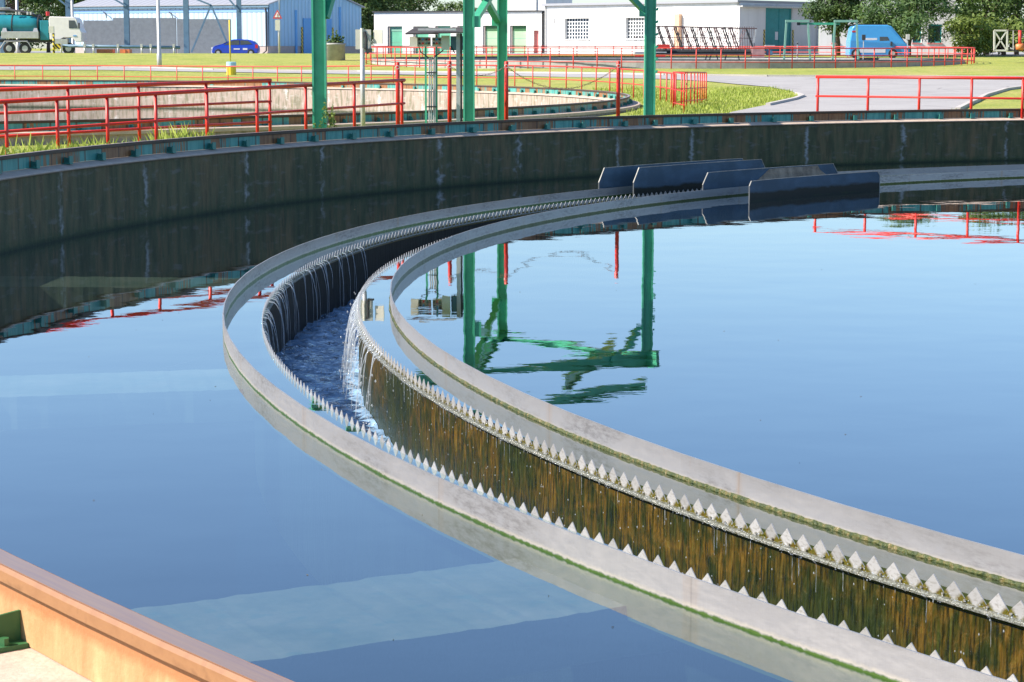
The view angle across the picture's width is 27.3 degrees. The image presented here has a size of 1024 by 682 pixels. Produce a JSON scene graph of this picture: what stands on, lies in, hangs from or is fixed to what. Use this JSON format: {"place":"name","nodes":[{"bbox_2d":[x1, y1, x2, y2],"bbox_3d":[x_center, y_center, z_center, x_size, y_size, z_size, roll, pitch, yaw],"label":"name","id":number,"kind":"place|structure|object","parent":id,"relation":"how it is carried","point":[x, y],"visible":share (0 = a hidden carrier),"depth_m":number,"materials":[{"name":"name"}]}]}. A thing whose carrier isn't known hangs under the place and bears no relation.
{"place":"outdoors","nodes":[
{"label":"outdoors","id":0,"kind":"place"},
{"bbox_2d":[0,66,1021,112],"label":"road","id":1,"kind":"structure","parent":0,"point":[807,86],"depth_m":96.01,"materials":[{"name":"grey asphalt"}]},
{"bbox_2d":[19,66,1023,76],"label":"road kerb","id":2,"kind":"structure","parent":1,"relation":"on","point":[508,72],"depth_m":122.64,"materials":[{"name":"concrete"}]},
{"bbox_2d":[766,92,804,104],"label":"road kerb","id":3,"kind":"structure","parent":1,"relation":"on","point":[800,95],"depth_m":77.99,"materials":[{"name":"concrete"}]},
{"bbox_2d":[955,86,1021,108],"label":"road kerb","id":4,"kind":"structure","parent":1,"relation":"on","point":[964,105],"depth_m":84.36,"materials":[{"name":"concrete"}]},
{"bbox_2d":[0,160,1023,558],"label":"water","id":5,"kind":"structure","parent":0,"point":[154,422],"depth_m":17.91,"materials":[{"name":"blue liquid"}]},
{"bbox_2d":[222,164,1023,681],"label":"scum baffle","id":6,"kind":"object","parent":5,"relation":"on","point":[772,640],"visible":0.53,"depth_m":11.90,"materials":[{"name":"metal"}]},
{"bbox_2d":[598,158,742,188],"bbox_3d":[3.429,-3.508,44.968,0.180,0.596,5.451,7,10,40],"label":"deflector plate","id":7,"kind":"object","parent":6,"relation":"on","point":[618,176],"visible":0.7,"depth_m":43.59,"materials":[{"name":"metal"}]},
{"bbox_2d":[0,48,1023,155],"bbox_3d":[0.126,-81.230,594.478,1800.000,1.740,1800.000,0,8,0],"label":"ground","id":8,"kind":"structure","parent":0,"point":[997,66],"depth_m":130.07,"materials":[{"name":"green plant"}]},
{"bbox_2d":[6,147,19,154],"bbox_3d":[-8.102,-2.824,33.626,0.476,0.574,0.782,-2,8,-16],"label":"weed","id":9,"kind":"object","parent":8,"relation":"on","point":[8,151],"visible":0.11,"depth_m":33.59,"materials":[{"name":"green plant"}]},
{"bbox_2d":[15,0,20,52],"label":"lamp post","id":10,"kind":"object","parent":8,"relation":"on","point":[17,43],"visible":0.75,"depth_m":188.98,"materials":[{"name":"metal"}]},
{"bbox_2d":[49,26,54,52],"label":"striped post","id":11,"kind":"object","parent":8,"relation":"on","point":[51,29],"visible":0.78,"depth_m":180.06,"materials":[{"name":"yellow metal"}]},
{"bbox_2d":[55,44,60,52],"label":"hazard board","id":12,"kind":"object","parent":8,"relation":"on","point":[57,46],"visible":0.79,"depth_m":180.23,"materials":[{"name":"metal"}]},
{"bbox_2d":[60,44,179,52],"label":"guard rail","id":13,"kind":"object","parent":8,"relation":"on","point":[141,46],"visible":0.77,"depth_m":181.13,"materials":[{"name":"red metal"}]},
{"bbox_2d":[0,79,271,146],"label":"railing","id":14,"kind":"object","parent":8,"relation":"on","point":[138,107],"visible":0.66,"depth_m":43.83,"materials":[{"name":"red metal"}]},
{"bbox_2d":[156,0,161,64],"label":"lamp post","id":15,"kind":"object","parent":8,"relation":"on","point":[159,58],"visible":0.78,"depth_m":140.10,"materials":[{"name":"metal"}]},
{"bbox_2d":[0,78,405,154],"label":"railing","id":16,"kind":"object","parent":8,"relation":"on","point":[107,124],"visible":0.71,"depth_m":41.62,"materials":[{"name":"red metal"}]},
{"bbox_2d":[226,20,235,74],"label":"marker post","id":17,"kind":"object","parent":8,"relation":"on","point":[231,70],"visible":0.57,"depth_m":127.44,"materials":[{"name":"yellow paint"}]},
{"bbox_2d":[273,0,281,52],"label":"warning sign","id":18,"kind":"object","parent":8,"relation":"on","point":[277,15],"visible":0.92,"depth_m":179.38,"materials":[{"name":"metal"}]},
{"bbox_2d":[0,84,639,145],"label":"settling tank","id":19,"kind":"object","parent":8,"relation":"on","point":[293,99],"visible":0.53,"depth_m":98.23,"materials":[{"name":"concrete"}]},
{"bbox_2d":[0,107,427,127],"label":"water","id":20,"kind":"structure","parent":19,"relation":"in","point":[130,113],"depth_m":97.34,"materials":[{"name":"liquid"}]},
{"bbox_2d":[0,79,632,131],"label":"crane rail","id":21,"kind":"object","parent":19,"relation":"on","point":[625,100],"visible":0.74,"depth_m":58.48,"materials":[{"name":"metal"}]},
{"bbox_2d":[313,102,336,128],"bbox_3d":[-4.016,-4.620,44.959,0.534,0.959,0.442,0,8,0],"label":"weed","id":22,"kind":"object","parent":8,"relation":"on","point":[331,119],"visible":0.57,"depth_m":44.94,"materials":[{"name":"green plant"}]},
{"bbox_2d":[327,29,345,60],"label":"planter","id":23,"kind":"object","parent":8,"relation":"on","point":[335,48],"visible":0.98,"depth_m":156.79,"materials":[{"name":"grey concrete"}]},
{"bbox_2d":[0,65,676,105],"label":"railing","id":24,"kind":"object","parent":8,"relation":"on","point":[476,77],"visible":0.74,"depth_m":100.01,"materials":[{"name":"red metal"}]},
{"bbox_2d":[355,28,382,125],"bbox_3d":[-3.381,-5.983,49.660,0.640,2.746,0.239,0,8,0],"label":"box on post","id":25,"kind":"object","parent":8,"relation":"on","point":[363,40],"visible":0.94,"depth_m":49.48,"materials":[{"name":"metal"}]},
{"bbox_2d":[373,30,382,43],"bbox_3d":[-3.169,-7.140,49.469,0.220,0.320,0.030,3,8,17],"label":"cabinet door","id":26,"kind":"structure","parent":25,"relation":"in","point":[377,34],"depth_m":49.46,"materials":[{"name":"white metal"}]},
{"bbox_2d":[395,62,399,123],"bbox_3d":[-2.744,-5.659,50.192,0.115,1.946,0.112,0,8,0],"label":"chain post","id":27,"kind":"object","parent":8,"relation":"on","point":[397,65],"visible":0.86,"depth_m":50.12,"materials":[{"name":"red metal"}]},
{"bbox_2d":[405,27,462,122],"bbox_3d":[-1.850,-6.124,50.135,1.362,2.671,0.900,0,8,0],"label":"control panel stand","id":28,"kind":"object","parent":8,"relation":"on","point":[443,42],"visible":0.91,"depth_m":50.11,"materials":[{"name":"green paint"}]},
{"bbox_2d":[447,61,451,121],"bbox_3d":[-1.525,-5.743,50.685,0.115,1.957,0.112,0,8,0],"label":"chain post","id":29,"kind":"object","parent":8,"relation":"on","point":[449,68],"visible":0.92,"depth_m":50.62,"materials":[{"name":"red metal"}]},
{"bbox_2d":[311,0,658,128],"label":"pipe gantry","id":30,"kind":"object","parent":8,"relation":"on","point":[321,11],"visible":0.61,"depth_m":49.59,"materials":[{"name":"green metal"}]},
{"bbox_2d":[504,61,508,119],"bbox_3d":[-0.163,-5.815,51.180,0.115,1.944,0.112,0,8,0],"label":"chain post","id":31,"kind":"object","parent":8,"relation":"on","point":[506,66],"visible":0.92,"depth_m":51.11,"materials":[{"name":"red metal"}]},
{"bbox_2d":[0,117,1023,681],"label":"settling tank","id":32,"kind":"object","parent":8,"relation":"on","point":[286,615],"visible":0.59,"depth_m":23.67,"materials":[{"name":"concrete"}]},
{"bbox_2d":[0,108,1023,681],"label":"crane rail","id":33,"kind":"object","parent":32,"relation":"on","point":[76,628],"visible":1,"depth_m":6.50,"materials":[{"name":"metal"}]},
{"bbox_2d":[262,188,1023,681],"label":"overflow launder","id":34,"kind":"object","parent":32,"relation":"attached to","point":[416,418],"visible":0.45,"depth_m":14.66,"materials":[{"name":"concrete"}]},
{"bbox_2d":[275,299,393,446],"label":"channel water","id":35,"kind":"structure","parent":34,"relation":"in","point":[342,359],"depth_m":25.79,"materials":[{"name":"blue liquid"}]},
{"bbox_2d":[284,302,385,441],"bbox_3d":[-1.604,0.486,24.011,2.387,0.062,18.970,-1,8,-6],"label":"foam","id":36,"kind":"object","parent":35,"relation":"on","point":[337,370],"visible":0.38,"depth_m":26.32,"materials":[{"name":"white liquid"}]},
{"bbox_2d":[633,159,764,195],"bbox_3d":[4.001,-3.508,45.010,0.157,0.586,4.874,7,10,40],"label":"deflector plate","id":37,"kind":"object","parent":34,"relation":"attached to","point":[667,178],"visible":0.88,"depth_m":44.48,"materials":[{"name":"metal"}]},
{"bbox_2d":[508,0,571,9],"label":"tall white building","id":38,"kind":"structure","parent":8,"relation":"on","point":[524,4],"depth_m":225.21,"materials":[{"name":"metal"}]},
{"bbox_2d":[616,61,620,115],"bbox_3d":[2.612,-5.989,52.367,0.115,1.924,0.112,0,8,0],"label":"chain post","id":39,"kind":"object","parent":8,"relation":"on","point":[618,65],"visible":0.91,"depth_m":52.30,"materials":[{"name":"red metal"}]},
{"bbox_2d":[508,66,616,88],"bbox_3d":[1.226,-6.465,51.702,3.049,0.583,0.042,-3,9,-23],"label":"chain","id":40,"kind":"object","parent":39,"relation":"hanging from","point":[560,88],"visible":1,"depth_m":51.73,"materials":[{"name":"grey"}]},
{"bbox_2d":[372,57,964,68],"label":"settling tank","id":41,"kind":"object","parent":8,"relation":"on","point":[690,62],"visible":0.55,"depth_m":134.50,"materials":[{"name":"grey concrete"}]},
{"bbox_2d":[634,26,774,58],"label":"scraper bridge","id":42,"kind":"structure","parent":41,"relation":"on","point":[708,51],"depth_m":148.52,"materials":[{"name":"metal"}]},
{"bbox_2d":[783,20,810,58],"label":"portal frame","id":43,"kind":"object","parent":41,"relation":"on","point":[785,35],"visible":0.76,"depth_m":158.26,"materials":[{"name":"green paint"}]},
{"bbox_2d":[797,22,839,24],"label":"rail beam","id":44,"kind":"structure","parent":43,"relation":"attached to","point":[798,23],"depth_m":158.37,"materials":[{"name":"green metal"}]},
{"bbox_2d":[832,20,858,58],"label":"portal frame","id":45,"kind":"object","parent":41,"relation":"on","point":[857,40],"visible":0.76,"depth_m":158.26,"materials":[{"name":"green paint"}]},
{"bbox_2d":[862,35,865,58],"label":"switch box","id":46,"kind":"object","parent":41,"relation":"on","point":[863,37],"visible":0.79,"depth_m":156.33,"materials":[{"name":"metal"}]},
{"bbox_2d":[906,34,909,47],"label":"switch box","id":47,"kind":"object","parent":41,"relation":"on","point":[907,37],"visible":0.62,"depth_m":156.31,"materials":[{"name":"metal"}]},
{"bbox_2d":[365,46,974,68],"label":"railing","id":48,"kind":"object","parent":8,"relation":"on","point":[640,47],"visible":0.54,"depth_m":137.33,"materials":[{"name":"red metal"}]},
{"bbox_2d":[672,71,685,112],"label":"railing","id":49,"kind":"object","parent":8,"relation":"on","point":[683,104],"visible":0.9,"depth_m":65.99,"materials":[{"name":"red metal"}]},
{"bbox_2d":[542,0,818,56],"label":"white building","id":50,"kind":"structure","parent":8,"relation":"on","point":[599,24],"depth_m":199.20,"materials":[{"name":"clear paint"}]},
{"bbox_2d":[563,18,589,39],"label":"window","id":51,"kind":"structure","parent":50,"relation":"in","point":[577,28],"depth_m":207.46,"materials":[{"name":"white glass"}]},
{"bbox_2d":[624,18,643,39],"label":"window","id":52,"kind":"structure","parent":50,"relation":"in","point":[635,25],"depth_m":202.11,"materials":[{"name":"white glass"}]},
{"bbox_2d":[765,8,790,53],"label":"door","id":53,"kind":"structure","parent":50,"relation":"in","point":[775,17],"depth_m":197.09,"materials":[{"name":"teal metal"}]},
{"bbox_2d":[674,71,706,105],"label":"railing","id":54,"kind":"object","parent":8,"relation":"on","point":[702,96],"visible":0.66,"depth_m":74.74,"materials":[{"name":"red metal"}]},
{"bbox_2d":[798,0,868,54],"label":"tree","id":55,"kind":"object","parent":8,"relation":"on","point":[819,10],"visible":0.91,"depth_m":174.69,"materials":[{"name":"green plant"}]},
{"bbox_2d":[845,24,909,57],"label":"van","id":56,"kind":"object","parent":8,"relation":"on","point":[882,36],"visible":0.74,"depth_m":164.35,"materials":[{"name":"blue paint"}]},
{"bbox_2d":[850,0,962,56],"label":"tree","id":57,"kind":"object","parent":8,"relation":"on","point":[913,14],"visible":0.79,"depth_m":169.86,"materials":[{"name":"green plant"}]},
{"bbox_2d":[815,75,1023,118],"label":"railing","id":58,"kind":"object","parent":8,"relation":"on","point":[919,96],"visible":0.77,"depth_m":58.87,"materials":[{"name":"red metal"}]},
{"bbox_2d":[1003,30,1023,50],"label":"pump skid","id":59,"kind":"object","parent":8,"relation":"on","point":[1019,46],"visible":1,"depth_m":148.39,"materials":[{"name":"metal"}]},
{"bbox_2d":[993,30,1007,50],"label":"lattice frame","id":60,"kind":"object","parent":59,"relation":"attached to","point":[1006,33],"visible":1,"depth_m":148.44,"materials":[{"name":"white metal"}]},
{"bbox_2d":[5,0,1023,49],"label":"sky","id":61,"kind":"structure","parent":0,"point":[477,2],"materials":[{"name":"white"}]},
{"bbox_2d":[14,51,1023,55],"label":"yard","id":62,"kind":"structure","parent":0,"point":[1008,54],"depth_m":202.41,"materials":[{"name":"grey concrete"}]},
{"bbox_2d":[5,0,60,46],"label":"tree","id":63,"kind":"object","parent":62,"relation":"on","point":[36,3],"visible":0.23,"depth_m":228.83,"materials":[{"name":"green plant"}]},
{"bbox_2d":[0,7,86,52],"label":"tank truck","id":64,"kind":"object","parent":62,"relation":"on","point":[17,26],"visible":0.88,"depth_m":184.25,"materials":[{"name":"teal paint"}]},
{"bbox_2d":[8,0,79,52],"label":"tree","id":65,"kind":"object","parent":62,"relation":"on","point":[62,8],"visible":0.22,"depth_m":233.23,"materials":[{"name":"green plant"}]},
{"bbox_2d":[46,0,84,18],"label":"tree","id":66,"kind":"object","parent":62,"relation":"on","point":[61,10],"visible":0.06,"depth_m":234.81,"materials":[{"name":"green plant"}]},
{"bbox_2d":[71,0,74,52],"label":"lamp post","id":67,"kind":"object","parent":62,"relation":"on","point":[72,15],"visible":0.49,"depth_m":188.69,"materials":[{"name":"metal"}]},
{"bbox_2d":[97,49,114,52],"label":"skip","id":68,"kind":"object","parent":62,"relation":"on","point":[105,50],"visible":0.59,"depth_m":186.26,"materials":[{"name":"brown metal"}]},
{"bbox_2d":[0,0,241,52],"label":"pipe bridge","id":69,"kind":"structure","parent":62,"relation":"on","point":[125,4],"depth_m":189.63,"materials":[{"name":"blue metal"}]},
{"bbox_2d":[120,49,131,52],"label":"skip","id":70,"kind":"object","parent":62,"relation":"on","point":[125,50],"visible":0.59,"depth_m":186.26,"materials":[{"name":"orange metal"}]},
{"bbox_2d":[83,18,230,52],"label":"yard wall","id":71,"kind":"structure","parent":62,"relation":"on","point":[143,31],"depth_m":193.94,"materials":[{"name":"concrete"}]},
{"bbox_2d":[73,0,364,53],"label":"blue shed","id":72,"kind":"structure","parent":62,"relation":"on","point":[258,23],"depth_m":207.43,"materials":[{"name":"grey metal"}]},
{"bbox_2d":[223,18,236,39],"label":"door","id":73,"kind":"structure","parent":72,"relation":"in","point":[233,20],"depth_m":204.74,"materials":[{"name":"white metal"}]},
{"bbox_2d":[303,18,331,53],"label":"door","id":74,"kind":"structure","parent":72,"relation":"in","point":[307,36],"depth_m":208.32,"materials":[{"name":"blue metal"}]},
{"bbox_2d":[211,39,259,52],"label":"car","id":75,"kind":"object","parent":62,"relation":"on","point":[243,46],"visible":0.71,"depth_m":187.38,"materials":[{"name":"blue paint"}]},
{"bbox_2d":[352,0,381,41],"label":"tree","id":76,"kind":"object","parent":62,"relation":"on","point":[365,23],"visible":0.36,"depth_m":241.82,"materials":[{"name":"green plant"}]},
{"bbox_2d":[353,0,406,43],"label":"tree","id":77,"kind":"object","parent":62,"relation":"on","point":[382,2],"visible":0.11,"depth_m":244.40,"materials":[{"name":"green plant"}]},
{"bbox_2d":[370,0,422,35],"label":"tree","id":78,"kind":"object","parent":62,"relation":"on","point":[400,3],"visible":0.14,"depth_m":247.86,"materials":[{"name":"green plant"}]},
{"bbox_2d":[393,0,438,10],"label":"tree","id":79,"kind":"object","parent":62,"relation":"on","point":[427,3],"visible":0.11,"depth_m":252.12,"materials":[{"name":"green plant"}]},
{"bbox_2d":[432,0,476,10],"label":"tree","id":80,"kind":"object","parent":62,"relation":"on","point":[455,7],"visible":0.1,"depth_m":259.37,"materials":[{"name":"green plant"}]},
{"bbox_2d":[372,10,544,56],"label":"garage row","id":81,"kind":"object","parent":62,"relation":"on","point":[526,28],"visible":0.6,"depth_m":217.35,"materials":[{"name":"white paint"}]},
{"bbox_2d":[388,27,401,52],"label":"door","id":82,"kind":"structure","parent":81,"relation":"in","point":[394,33],"depth_m":220.08,"materials":[{"name":"green paint"}]},
{"bbox_2d":[414,27,428,53],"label":"door","id":83,"kind":"structure","parent":81,"relation":"in","point":[416,50],"depth_m":219.06,"materials":[{"name":"green paint"}]},
{"bbox_2d":[436,26,450,52],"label":"door","id":84,"kind":"structure","parent":81,"relation":"in","point":[447,34],"depth_m":218.05,"materials":[{"name":"green paint"}]},
{"bbox_2d":[483,26,496,52],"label":"door","id":85,"kind":"structure","parent":81,"relation":"in","point":[489,32],"depth_m":216.09,"materials":[{"name":"green paint"}]},
{"bbox_2d":[510,26,525,52],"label":"door","id":86,"kind":"structure","parent":81,"relation":"in","point":[517,34],"depth_m":214.98,"materials":[{"name":"green paint"}]},
{"bbox_2d":[534,31,538,52],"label":"door","id":87,"kind":"structure","parent":81,"relation":"in","point":[536,33],"depth_m":214.25,"materials":[{"name":"red paint"}]},
{"bbox_2d":[819,0,955,53],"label":"white house","id":88,"kind":"structure","parent":62,"relation":"on","point":[825,39],"depth_m":188.13,"materials":[{"name":"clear paint"}]},
{"bbox_2d":[912,28,921,43],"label":"window","id":89,"kind":"structure","parent":88,"relation":"in","point":[917,41],"depth_m":188.29,"materials":[{"name":"glass"}]},
{"bbox_2d":[927,24,941,43],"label":"window","id":90,"kind":"structure","parent":88,"relation":"in","point":[936,42],"depth_m":188.15,"materials":[{"name":"teal glass"}]},
{"bbox_2d":[942,13,1000,55],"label":"tree","id":91,"kind":"object","parent":62,"relation":"on","point":[979,39],"visible":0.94,"depth_m":176.96,"materials":[{"name":"green plant"}]},
{"bbox_2d":[955,0,1000,52],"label":"tree","id":92,"kind":"object","parent":62,"relation":"on","point":[965,12],"visible":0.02,"depth_m":192.48,"materials":[{"name":"green plant"}]},
{"bbox_2d":[940,0,1023,54],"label":"tree","id":93,"kind":"object","parent":62,"relation":"on","point":[1008,6],"visible":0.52,"depth_m":182.52,"materials":[{"name":"green plant"}]},
{"bbox_2d":[973,14,1023,54],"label":"tree","id":94,"kind":"object","parent":62,"relation":"on","point":[1014,24],"visible":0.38,"depth_m":179.42,"materials":[{"name":"green plant"}]},
{"bbox_2d":[979,0,1023,54],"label":"tree","id":95,"kind":"object","parent":62,"relation":"on","point":[1017,52],"visible":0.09,"depth_m":188.02,"materials":[{"name":"green plant"}]},
{"bbox_2d":[359,178,1023,554],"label":"water","id":96,"kind":"structure","parent":0,"point":[863,350],"depth_m":22.09,"materials":[{"name":"blue liquid"}]},
{"bbox_2d":[389,170,1023,609],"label":"scum baffle","id":97,"kind":"object","parent":96,"relation":"on","point":[969,566],"visible":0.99,"depth_m":14.48,"materials":[{"name":"metal"}]},
{"bbox_2d":[702,163,838,189],"bbox_3d":[5.421,-3.412,44.368,0.167,0.476,4.976,7,11,41],"label":"deflector plate","id":98,"kind":"object","parent":97,"relation":"on","point":[728,179],"visible":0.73,"depth_m":44.06,"materials":[{"name":"metal"}]},
{"bbox_2d":[749,171,879,201],"bbox_3d":[6.232,-3.196,43.619,0.166,0.456,4.840,7,11,41],"label":"deflector plate","id":99,"kind":"object","parent":97,"relation":"on","point":[767,189],"visible":0.88,"depth_m":43.66,"materials":[{"name":"metal"}]}
]}

